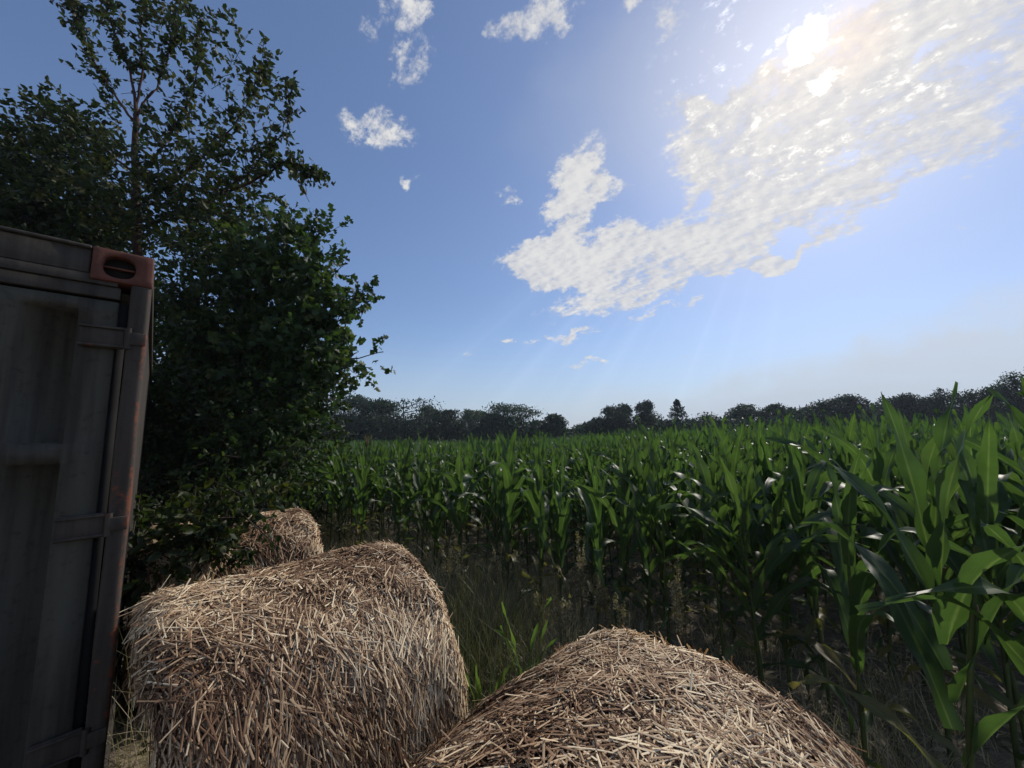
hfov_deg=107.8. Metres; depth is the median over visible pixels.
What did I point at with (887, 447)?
corn plant
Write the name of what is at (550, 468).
corn plant
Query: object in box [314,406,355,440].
field edge tree
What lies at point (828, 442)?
corn plant
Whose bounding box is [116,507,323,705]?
straw bale
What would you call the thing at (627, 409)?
field edge tree
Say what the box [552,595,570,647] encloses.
seeding weed
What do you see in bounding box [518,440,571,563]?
corn plant
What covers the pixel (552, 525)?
corn plant
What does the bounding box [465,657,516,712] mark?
corn shoot
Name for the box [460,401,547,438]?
field edge tree
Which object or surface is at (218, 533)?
shrub
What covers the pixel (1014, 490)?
corn plant
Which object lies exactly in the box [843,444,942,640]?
corn plant
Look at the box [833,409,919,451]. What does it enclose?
corn plant
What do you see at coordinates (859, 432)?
corn plant
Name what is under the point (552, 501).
corn plant
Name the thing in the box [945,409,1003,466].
corn plant
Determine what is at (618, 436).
corn plant
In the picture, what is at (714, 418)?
field edge tree
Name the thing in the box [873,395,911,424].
field edge tree
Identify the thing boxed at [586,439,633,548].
corn plant
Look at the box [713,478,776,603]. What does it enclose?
corn plant
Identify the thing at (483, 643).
grass
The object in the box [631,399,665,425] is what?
field edge tree
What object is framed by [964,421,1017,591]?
corn plant
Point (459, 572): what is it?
seeding weed
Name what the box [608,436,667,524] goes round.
corn plant
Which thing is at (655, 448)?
corn plant
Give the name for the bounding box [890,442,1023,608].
corn plant
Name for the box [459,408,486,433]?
field edge tree
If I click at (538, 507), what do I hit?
corn plant
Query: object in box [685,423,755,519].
corn plant
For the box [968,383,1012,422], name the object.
field edge tree
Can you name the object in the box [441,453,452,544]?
corn plant
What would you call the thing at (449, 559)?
seeding weed
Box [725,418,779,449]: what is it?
corn plant
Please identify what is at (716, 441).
corn plant
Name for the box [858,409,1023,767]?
corn plant
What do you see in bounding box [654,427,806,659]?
corn plant
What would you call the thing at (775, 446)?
corn plant
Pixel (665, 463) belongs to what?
corn plant
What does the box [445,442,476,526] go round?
corn plant
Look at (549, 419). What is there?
field edge tree
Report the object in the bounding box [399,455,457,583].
corn plant
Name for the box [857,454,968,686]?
corn plant
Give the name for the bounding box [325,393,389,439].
field edge tree
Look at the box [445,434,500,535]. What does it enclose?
corn plant
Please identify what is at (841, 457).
corn plant
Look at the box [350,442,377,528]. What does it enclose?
corn plant
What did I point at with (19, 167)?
broadleaf tree
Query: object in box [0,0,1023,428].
sky
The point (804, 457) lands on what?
corn plant
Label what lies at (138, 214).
slender tree
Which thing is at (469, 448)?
corn plant
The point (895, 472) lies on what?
corn plant
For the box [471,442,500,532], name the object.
corn plant
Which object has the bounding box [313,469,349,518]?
corn plant
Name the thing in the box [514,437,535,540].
corn plant
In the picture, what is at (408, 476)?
corn plant
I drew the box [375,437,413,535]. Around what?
corn plant
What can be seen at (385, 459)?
corn plant
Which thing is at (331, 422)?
shrub
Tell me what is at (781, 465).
corn plant
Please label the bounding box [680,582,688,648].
seeding weed
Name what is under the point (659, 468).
corn plant
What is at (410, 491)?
corn plant
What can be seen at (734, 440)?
corn plant
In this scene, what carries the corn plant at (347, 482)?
on the ground at (1003, 759)
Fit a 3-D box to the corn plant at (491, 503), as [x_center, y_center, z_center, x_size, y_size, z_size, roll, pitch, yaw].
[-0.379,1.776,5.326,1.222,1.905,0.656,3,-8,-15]
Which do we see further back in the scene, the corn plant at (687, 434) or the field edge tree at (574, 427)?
the field edge tree at (574, 427)
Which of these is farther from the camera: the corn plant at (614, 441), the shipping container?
the corn plant at (614, 441)
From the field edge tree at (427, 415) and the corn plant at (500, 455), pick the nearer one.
the corn plant at (500, 455)
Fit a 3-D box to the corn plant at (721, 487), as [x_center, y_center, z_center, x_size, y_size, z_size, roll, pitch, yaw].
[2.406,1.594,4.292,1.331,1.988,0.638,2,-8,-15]
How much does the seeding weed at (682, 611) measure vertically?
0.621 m
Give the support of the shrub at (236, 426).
on the ground at (1003, 759)
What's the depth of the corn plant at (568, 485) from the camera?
5.39 m
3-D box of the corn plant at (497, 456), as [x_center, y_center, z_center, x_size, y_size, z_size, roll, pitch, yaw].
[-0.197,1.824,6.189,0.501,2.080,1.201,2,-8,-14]
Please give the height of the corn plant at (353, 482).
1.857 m
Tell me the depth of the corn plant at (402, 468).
7.40 m
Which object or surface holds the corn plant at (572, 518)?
on the ground at (1003, 759)
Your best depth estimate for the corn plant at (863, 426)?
4.82 m
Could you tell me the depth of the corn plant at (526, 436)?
7.69 m
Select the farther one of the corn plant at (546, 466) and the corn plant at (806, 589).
the corn plant at (546, 466)
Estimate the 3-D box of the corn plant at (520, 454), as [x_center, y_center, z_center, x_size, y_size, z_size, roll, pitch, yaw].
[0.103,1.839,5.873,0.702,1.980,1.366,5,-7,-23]
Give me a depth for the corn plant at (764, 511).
2.93 m
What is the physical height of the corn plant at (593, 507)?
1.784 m
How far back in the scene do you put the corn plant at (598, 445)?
7.60 m
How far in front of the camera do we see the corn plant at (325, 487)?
7.78 m
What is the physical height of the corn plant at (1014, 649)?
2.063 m
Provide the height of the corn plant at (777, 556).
1.922 m
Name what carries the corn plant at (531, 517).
on the ground at (1003, 759)
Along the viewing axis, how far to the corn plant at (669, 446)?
6.86 m
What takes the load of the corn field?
on the ground at (1003, 759)
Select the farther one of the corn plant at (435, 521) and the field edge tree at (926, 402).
the field edge tree at (926, 402)
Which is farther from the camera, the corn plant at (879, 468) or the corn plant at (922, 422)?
the corn plant at (922, 422)
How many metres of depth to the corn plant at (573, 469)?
6.07 m
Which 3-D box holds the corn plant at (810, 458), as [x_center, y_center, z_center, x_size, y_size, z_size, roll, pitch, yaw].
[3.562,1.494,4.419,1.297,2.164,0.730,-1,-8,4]
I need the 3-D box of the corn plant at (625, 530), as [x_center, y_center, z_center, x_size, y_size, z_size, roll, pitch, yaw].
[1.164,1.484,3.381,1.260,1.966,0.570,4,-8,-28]
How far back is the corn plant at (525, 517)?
4.84 m
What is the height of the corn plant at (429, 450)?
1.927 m
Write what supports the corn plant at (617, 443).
on the ground at (1003, 759)
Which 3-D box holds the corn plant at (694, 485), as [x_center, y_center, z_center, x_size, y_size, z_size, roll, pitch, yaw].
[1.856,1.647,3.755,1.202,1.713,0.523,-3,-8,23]
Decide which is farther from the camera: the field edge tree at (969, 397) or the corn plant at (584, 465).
the field edge tree at (969, 397)
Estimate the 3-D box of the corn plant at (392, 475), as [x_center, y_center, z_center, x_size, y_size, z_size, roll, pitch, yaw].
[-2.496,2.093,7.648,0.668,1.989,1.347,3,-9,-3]
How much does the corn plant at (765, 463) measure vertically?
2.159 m
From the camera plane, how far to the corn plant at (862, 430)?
5.88 m
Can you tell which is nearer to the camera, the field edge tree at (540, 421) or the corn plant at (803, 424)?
the corn plant at (803, 424)
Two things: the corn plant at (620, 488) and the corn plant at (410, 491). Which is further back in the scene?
the corn plant at (410, 491)
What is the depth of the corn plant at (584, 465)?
5.28 m
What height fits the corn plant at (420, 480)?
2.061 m
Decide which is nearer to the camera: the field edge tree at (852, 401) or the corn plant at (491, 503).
the corn plant at (491, 503)
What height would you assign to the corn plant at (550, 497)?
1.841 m
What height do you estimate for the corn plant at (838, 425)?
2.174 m
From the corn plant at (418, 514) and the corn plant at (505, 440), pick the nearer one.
the corn plant at (418, 514)
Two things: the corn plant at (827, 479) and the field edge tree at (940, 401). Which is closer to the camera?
the corn plant at (827, 479)
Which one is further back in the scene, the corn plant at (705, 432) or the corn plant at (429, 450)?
the corn plant at (429, 450)
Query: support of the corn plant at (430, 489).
on the ground at (1003, 759)
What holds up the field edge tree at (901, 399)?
on the ground at (1003, 759)
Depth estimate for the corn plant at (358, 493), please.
5.67 m
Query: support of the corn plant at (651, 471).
on the ground at (1003, 759)
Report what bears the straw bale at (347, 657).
on the ground at (1003, 759)
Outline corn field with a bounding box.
[155,404,1023,601]
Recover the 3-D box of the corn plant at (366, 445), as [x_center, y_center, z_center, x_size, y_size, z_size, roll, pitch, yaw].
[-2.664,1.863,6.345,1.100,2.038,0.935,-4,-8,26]
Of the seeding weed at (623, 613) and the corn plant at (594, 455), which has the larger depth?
the corn plant at (594, 455)
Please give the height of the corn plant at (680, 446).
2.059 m
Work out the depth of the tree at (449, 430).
49.04 m
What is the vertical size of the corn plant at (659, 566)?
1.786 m
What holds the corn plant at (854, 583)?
on the ground at (1003, 759)
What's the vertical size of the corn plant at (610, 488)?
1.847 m
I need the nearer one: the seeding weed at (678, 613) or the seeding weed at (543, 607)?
the seeding weed at (678, 613)
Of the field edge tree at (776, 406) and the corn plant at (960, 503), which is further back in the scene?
the field edge tree at (776, 406)
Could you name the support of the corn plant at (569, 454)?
on the ground at (1003, 759)
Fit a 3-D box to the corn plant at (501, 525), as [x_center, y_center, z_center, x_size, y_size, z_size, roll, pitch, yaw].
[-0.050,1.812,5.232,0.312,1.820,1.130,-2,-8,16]
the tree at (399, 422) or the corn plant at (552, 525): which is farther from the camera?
the tree at (399, 422)
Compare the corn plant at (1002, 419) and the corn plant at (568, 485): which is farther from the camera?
the corn plant at (568, 485)
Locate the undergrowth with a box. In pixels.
[148,401,961,441]
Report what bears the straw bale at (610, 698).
on the ground at (1003, 759)
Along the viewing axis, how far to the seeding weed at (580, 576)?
3.67 m
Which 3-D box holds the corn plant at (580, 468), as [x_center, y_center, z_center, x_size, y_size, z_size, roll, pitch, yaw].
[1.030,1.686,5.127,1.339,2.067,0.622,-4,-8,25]
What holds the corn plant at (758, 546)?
on the ground at (1003, 759)
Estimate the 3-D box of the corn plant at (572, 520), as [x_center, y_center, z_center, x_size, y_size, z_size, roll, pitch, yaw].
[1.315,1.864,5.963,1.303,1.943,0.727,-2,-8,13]
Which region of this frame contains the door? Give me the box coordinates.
[0,285,146,767]
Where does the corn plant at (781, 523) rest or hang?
on the ground at (1003, 759)
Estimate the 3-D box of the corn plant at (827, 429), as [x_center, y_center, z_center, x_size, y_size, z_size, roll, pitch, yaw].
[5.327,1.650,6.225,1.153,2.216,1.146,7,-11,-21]
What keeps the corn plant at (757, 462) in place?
on the ground at (1003, 759)
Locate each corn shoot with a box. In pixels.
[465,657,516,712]
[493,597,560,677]
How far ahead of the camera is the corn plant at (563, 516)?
3.89 m
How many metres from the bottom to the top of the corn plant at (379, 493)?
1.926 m
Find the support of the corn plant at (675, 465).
on the ground at (1003, 759)
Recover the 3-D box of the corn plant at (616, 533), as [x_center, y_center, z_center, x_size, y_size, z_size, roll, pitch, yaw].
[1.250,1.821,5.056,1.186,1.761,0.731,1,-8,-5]
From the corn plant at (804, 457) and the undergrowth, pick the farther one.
the undergrowth
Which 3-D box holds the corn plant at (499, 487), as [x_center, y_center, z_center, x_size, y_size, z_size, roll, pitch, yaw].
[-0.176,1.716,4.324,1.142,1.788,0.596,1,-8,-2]
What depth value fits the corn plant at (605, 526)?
4.34 m
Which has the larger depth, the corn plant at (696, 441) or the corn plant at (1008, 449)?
the corn plant at (696, 441)
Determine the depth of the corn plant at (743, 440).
6.19 m
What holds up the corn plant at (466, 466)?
on the ground at (1003, 759)
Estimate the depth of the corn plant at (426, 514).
4.90 m
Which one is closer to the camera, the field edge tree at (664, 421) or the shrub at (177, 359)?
the shrub at (177, 359)
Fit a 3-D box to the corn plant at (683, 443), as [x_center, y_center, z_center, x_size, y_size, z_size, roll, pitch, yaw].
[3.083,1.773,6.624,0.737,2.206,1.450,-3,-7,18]
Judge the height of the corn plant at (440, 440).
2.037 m
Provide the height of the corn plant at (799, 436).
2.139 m
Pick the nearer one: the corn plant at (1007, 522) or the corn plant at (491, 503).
the corn plant at (1007, 522)
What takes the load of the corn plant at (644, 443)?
on the ground at (1003, 759)
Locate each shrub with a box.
[67,198,358,530]
[94,434,299,630]
[109,212,302,530]
[139,364,329,517]
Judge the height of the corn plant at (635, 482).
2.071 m
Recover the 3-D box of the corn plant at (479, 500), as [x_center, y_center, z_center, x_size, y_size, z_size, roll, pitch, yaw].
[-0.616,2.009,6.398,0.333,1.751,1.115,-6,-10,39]
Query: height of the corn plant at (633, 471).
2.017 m
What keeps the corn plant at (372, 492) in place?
on the ground at (1003, 759)
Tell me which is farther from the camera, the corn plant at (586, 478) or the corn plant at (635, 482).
the corn plant at (586, 478)
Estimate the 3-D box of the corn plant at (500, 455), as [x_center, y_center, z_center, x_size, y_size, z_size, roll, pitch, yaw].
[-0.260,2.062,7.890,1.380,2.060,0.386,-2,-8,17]
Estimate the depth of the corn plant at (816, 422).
5.04 m
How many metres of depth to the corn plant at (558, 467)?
6.43 m
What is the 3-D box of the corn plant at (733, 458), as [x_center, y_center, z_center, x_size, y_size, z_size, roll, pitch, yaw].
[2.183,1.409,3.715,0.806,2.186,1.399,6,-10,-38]
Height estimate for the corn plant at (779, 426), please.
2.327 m
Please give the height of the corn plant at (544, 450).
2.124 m
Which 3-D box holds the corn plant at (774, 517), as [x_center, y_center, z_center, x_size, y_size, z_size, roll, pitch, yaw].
[2.061,1.504,2.894,0.427,1.796,1.358,2,-8,-15]
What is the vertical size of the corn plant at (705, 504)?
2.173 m
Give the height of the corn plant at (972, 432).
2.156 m
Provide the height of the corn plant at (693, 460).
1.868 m
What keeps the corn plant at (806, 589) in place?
on the ground at (1003, 759)
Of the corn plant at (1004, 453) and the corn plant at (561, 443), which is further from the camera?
the corn plant at (561, 443)
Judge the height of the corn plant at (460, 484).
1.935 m
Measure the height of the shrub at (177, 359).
5.444 m
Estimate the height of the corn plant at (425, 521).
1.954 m
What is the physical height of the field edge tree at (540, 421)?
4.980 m
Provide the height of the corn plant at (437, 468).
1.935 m
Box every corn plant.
[277,461,341,522]
[298,445,351,549]
[298,453,308,509]
[300,446,382,548]
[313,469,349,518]
[314,453,354,528]
[315,440,342,522]
[316,446,383,548]
[320,435,377,521]
[324,460,355,539]
[327,445,391,544]
[335,447,354,531]
[340,437,395,538]
[340,444,388,545]
[343,434,395,542]
[347,448,369,521]
[348,463,395,540]
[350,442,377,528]
[365,441,408,537]
[369,453,377,523]
[371,441,392,525]
[373,436,431,555]
[373,439,397,534]
[373,440,420,551]
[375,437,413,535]
[387,443,453,557]
[387,447,417,521]
[388,430,454,564]
[396,453,468,576]
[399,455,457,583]
[401,439,471,557]
[401,440,452,543]
[403,445,427,541]
[408,448,416,532]
[411,442,450,526]
[412,447,486,566]
[413,437,448,555]
[414,442,487,592]
[420,436,463,533]
[427,441,446,520]
[441,448,477,533]
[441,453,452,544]
[441,455,463,538]
[443,441,521,562]
[444,432,476,547]
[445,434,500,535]
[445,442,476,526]
[445,448,491,569]
[448,452,486,552]
[448,457,548,609]
[451,432,484,534]
[468,434,551,583]
[470,436,514,524]
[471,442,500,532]
[472,427,558,614]
[473,433,516,528]
[487,433,519,556]
[491,454,522,578]
[499,438,556,547]
[500,430,550,513]
[500,431,516,455]
[501,455,552,579]
[512,430,570,623]
[513,432,578,592]
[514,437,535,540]
[514,438,531,556]
[515,431,566,510]
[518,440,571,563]
[520,431,558,551]
[520,456,558,557]
[522,448,585,614]
[526,449,590,592]
[543,431,635,581]
[543,440,616,577]
[543,449,576,570]
[546,443,584,553]
[547,429,568,461]
[547,446,587,555]
[548,442,555,538]
[550,441,583,528]
[553,448,634,604]
[558,435,586,558]
[559,433,617,562]
[559,453,585,573]
[564,454,628,577]
[565,438,669,628]
[566,447,604,539]
[568,440,618,532]
[569,456,646,630]
[570,451,587,527]
[574,431,626,510]
[575,434,583,525]
[576,462,636,590]
[580,430,667,584]
[583,429,622,528]
[583,437,616,463]
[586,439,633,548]
[587,445,617,545]
[590,430,717,639]
[593,435,679,585]
[594,433,627,511]
[600,428,634,498]
[601,440,632,567]
[602,416,732,647]
[604,434,616,452]
[605,427,621,465]
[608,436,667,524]
[609,426,660,549]
[610,434,701,594]
[610,452,628,563]
[617,459,679,616]
[630,433,674,571]
[630,446,702,575]
[634,458,694,614]
[640,436,668,547]
[647,423,743,581]
[649,430,669,470]
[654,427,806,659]
[656,448,869,738]
[659,426,671,456]
[660,416,799,641]
[660,437,670,462]
[661,461,752,632]
[663,435,681,485]
[663,447,681,580]
[664,445,738,601]
[666,424,716,476]
[667,422,696,545]
[668,435,753,608]
[669,450,828,690]
[670,429,757,571]
[672,423,698,485]
[673,449,737,617]
[682,416,780,544]
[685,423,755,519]
[692,422,727,518]
[702,426,751,554]
[703,422,712,454]
[705,421,745,559]
[708,432,757,565]
[710,425,800,610]
[711,416,842,657]
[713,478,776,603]
[715,433,781,651]
[716,461,864,701]
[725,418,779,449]
[728,427,781,462]
[733,409,784,453]
[736,438,835,622]
[739,445,817,554]
[743,419,860,598]
[747,414,882,663]
[751,413,830,466]
[751,423,764,445]
[753,427,873,603]
[762,422,880,715]
[765,381,1023,767]
[768,440,827,554]
[772,443,972,767]
[774,412,814,456]
[776,420,819,577]
[778,408,862,547]
[784,409,836,573]
[784,466,813,615]
[803,414,917,636]
[806,446,887,633]
[809,421,833,450]
[811,403,935,676]
[814,438,833,562]
[815,419,866,448]
[816,414,895,562]
[821,414,891,505]
[824,414,860,519]
[828,420,896,609]
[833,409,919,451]
[834,417,919,480]
[836,413,1010,604]
[838,408,1023,767]
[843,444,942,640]
[854,422,1023,743]
[855,441,1023,675]
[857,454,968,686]
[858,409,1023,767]
[859,416,1012,649]
[859,417,921,467]
[874,436,929,601]
[883,457,1022,670]
[889,418,923,440]
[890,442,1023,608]
[899,407,1023,704]
[901,391,1023,644]
[928,431,949,467]
[943,373,1023,645]
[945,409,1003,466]
[951,456,965,520]
[960,413,1023,529]
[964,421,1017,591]
[966,420,1023,591]
[992,406,1013,460]
[1001,446,1023,628]
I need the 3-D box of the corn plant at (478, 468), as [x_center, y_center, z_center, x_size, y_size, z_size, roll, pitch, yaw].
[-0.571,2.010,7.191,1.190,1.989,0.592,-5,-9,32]
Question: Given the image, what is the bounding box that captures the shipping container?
[0,225,154,767]
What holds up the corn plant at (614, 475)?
on the ground at (1003, 759)
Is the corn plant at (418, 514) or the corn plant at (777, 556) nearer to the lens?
the corn plant at (777, 556)
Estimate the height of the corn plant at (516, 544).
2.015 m
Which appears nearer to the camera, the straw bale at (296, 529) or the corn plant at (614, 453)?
the straw bale at (296, 529)
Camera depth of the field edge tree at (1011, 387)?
38.26 m
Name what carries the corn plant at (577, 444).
on the ground at (1003, 759)
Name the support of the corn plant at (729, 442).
on the ground at (1003, 759)
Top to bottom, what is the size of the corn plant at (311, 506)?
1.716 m
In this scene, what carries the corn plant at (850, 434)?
on the ground at (1003, 759)
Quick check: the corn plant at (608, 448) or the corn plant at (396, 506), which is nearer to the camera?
the corn plant at (396, 506)
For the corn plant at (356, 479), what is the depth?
7.14 m
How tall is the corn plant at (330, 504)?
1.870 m
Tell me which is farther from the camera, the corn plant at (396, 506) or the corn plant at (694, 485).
the corn plant at (396, 506)
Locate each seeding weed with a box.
[439,529,459,595]
[455,549,467,603]
[513,549,521,592]
[534,591,549,658]
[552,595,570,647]
[575,532,585,635]
[594,563,604,630]
[612,593,627,630]
[666,556,681,645]
[667,580,686,646]
[679,588,688,645]
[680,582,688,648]
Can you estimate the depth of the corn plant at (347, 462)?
7.31 m
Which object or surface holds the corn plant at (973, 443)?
on the ground at (1003, 759)
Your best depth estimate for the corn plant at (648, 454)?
6.35 m
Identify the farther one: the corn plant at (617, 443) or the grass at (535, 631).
the corn plant at (617, 443)
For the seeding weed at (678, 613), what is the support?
on the ground at (1003, 759)
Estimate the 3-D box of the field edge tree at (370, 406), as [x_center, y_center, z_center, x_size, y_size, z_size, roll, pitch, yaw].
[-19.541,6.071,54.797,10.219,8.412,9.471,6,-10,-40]
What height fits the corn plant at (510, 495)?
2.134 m
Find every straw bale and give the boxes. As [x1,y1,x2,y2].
[113,538,468,767]
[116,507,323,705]
[400,625,869,767]
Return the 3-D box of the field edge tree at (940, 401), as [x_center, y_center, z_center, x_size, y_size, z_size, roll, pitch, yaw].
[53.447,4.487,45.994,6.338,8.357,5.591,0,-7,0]
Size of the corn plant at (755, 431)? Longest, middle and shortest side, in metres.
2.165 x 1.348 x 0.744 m
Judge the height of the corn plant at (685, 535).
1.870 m
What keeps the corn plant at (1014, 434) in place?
on the ground at (1003, 759)
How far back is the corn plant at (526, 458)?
6.83 m
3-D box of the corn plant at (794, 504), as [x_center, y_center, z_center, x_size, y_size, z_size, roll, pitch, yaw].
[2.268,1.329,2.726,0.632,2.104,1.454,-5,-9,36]
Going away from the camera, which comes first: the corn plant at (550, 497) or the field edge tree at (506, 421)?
the corn plant at (550, 497)
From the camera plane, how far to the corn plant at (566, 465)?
7.83 m
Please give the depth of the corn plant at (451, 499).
5.77 m
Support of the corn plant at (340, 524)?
on the ground at (1003, 759)
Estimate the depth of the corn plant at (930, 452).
2.40 m
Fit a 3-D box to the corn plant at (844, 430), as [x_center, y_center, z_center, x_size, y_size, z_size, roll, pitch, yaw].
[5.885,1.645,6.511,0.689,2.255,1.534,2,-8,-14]
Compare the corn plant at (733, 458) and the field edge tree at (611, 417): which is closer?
the corn plant at (733, 458)
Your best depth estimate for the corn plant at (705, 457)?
5.92 m
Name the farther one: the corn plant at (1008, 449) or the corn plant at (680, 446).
the corn plant at (680, 446)
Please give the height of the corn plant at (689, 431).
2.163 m
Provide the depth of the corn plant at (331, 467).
7.54 m
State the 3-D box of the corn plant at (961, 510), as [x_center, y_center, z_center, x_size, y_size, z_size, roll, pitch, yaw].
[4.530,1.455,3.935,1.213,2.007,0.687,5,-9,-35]
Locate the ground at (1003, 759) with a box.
[109,437,1023,767]
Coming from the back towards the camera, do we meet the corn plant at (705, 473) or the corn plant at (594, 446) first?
the corn plant at (594, 446)
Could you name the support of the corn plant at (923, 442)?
on the ground at (1003, 759)
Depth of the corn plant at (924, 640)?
1.54 m
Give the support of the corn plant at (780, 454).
on the ground at (1003, 759)
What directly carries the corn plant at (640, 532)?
on the ground at (1003, 759)
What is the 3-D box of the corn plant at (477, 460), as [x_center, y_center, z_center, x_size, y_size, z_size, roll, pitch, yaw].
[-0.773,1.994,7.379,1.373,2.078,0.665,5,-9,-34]
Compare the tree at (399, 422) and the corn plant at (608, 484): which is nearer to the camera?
the corn plant at (608, 484)
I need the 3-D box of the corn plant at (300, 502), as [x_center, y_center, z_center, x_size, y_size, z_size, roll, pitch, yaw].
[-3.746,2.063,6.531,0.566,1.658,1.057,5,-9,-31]
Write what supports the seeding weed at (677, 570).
on the ground at (1003, 759)
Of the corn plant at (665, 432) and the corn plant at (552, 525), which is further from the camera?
the corn plant at (665, 432)
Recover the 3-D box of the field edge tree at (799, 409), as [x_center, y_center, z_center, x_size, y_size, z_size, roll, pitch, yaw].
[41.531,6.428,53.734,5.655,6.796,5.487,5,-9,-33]
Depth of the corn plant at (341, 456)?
7.52 m
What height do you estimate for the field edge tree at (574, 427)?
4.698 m
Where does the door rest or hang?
in the shipping container
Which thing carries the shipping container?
on the ground at (1003, 759)
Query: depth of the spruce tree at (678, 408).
51.55 m
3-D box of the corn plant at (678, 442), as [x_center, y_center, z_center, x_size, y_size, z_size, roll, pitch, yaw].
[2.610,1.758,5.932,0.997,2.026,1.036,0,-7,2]
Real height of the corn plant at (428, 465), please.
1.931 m
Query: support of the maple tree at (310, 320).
on the ground at (1003, 759)
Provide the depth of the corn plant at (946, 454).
4.34 m
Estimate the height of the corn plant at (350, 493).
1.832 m
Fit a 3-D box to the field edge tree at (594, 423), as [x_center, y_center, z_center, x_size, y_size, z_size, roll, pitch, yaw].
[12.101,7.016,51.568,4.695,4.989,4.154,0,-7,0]
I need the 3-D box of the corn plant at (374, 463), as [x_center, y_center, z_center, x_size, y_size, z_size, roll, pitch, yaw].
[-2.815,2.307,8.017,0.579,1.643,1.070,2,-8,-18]
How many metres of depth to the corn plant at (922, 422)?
5.03 m
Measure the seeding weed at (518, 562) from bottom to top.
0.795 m
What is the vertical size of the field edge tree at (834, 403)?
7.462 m
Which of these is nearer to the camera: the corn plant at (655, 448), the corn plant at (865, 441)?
the corn plant at (865, 441)
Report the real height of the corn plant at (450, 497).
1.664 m
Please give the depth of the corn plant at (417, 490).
7.20 m
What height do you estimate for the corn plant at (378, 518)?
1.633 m
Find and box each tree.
[0,0,335,507]
[0,75,201,351]
[153,199,395,507]
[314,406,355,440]
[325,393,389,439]
[343,396,443,441]
[354,397,404,440]
[412,405,438,438]
[420,408,476,442]
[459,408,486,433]
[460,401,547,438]
[465,413,517,440]
[517,419,547,439]
[537,413,568,438]
[571,423,584,430]
[584,404,633,434]
[584,417,607,435]
[606,402,639,433]
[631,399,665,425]
[651,418,679,433]
[666,399,691,429]
[689,411,734,431]
[722,403,775,423]
[756,402,797,426]
[788,405,811,421]
[796,397,856,426]
[831,393,886,425]
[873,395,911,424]
[889,392,935,425]
[916,396,937,418]
[921,387,968,428]
[931,389,997,425]
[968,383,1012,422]
[983,371,1023,424]
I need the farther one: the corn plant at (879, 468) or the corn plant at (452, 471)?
the corn plant at (452, 471)
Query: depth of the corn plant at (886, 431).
4.77 m
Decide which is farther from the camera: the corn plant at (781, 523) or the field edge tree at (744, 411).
the field edge tree at (744, 411)
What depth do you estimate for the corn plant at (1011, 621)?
2.33 m
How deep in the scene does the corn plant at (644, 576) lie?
4.01 m
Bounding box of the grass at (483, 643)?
[85,510,1018,767]
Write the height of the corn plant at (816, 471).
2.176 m
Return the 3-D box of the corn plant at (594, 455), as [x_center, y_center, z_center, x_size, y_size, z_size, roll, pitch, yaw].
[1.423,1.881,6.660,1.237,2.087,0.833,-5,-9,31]
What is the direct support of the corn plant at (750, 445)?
on the ground at (1003, 759)
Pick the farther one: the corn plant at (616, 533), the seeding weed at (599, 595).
the corn plant at (616, 533)
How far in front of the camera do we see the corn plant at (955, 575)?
2.79 m

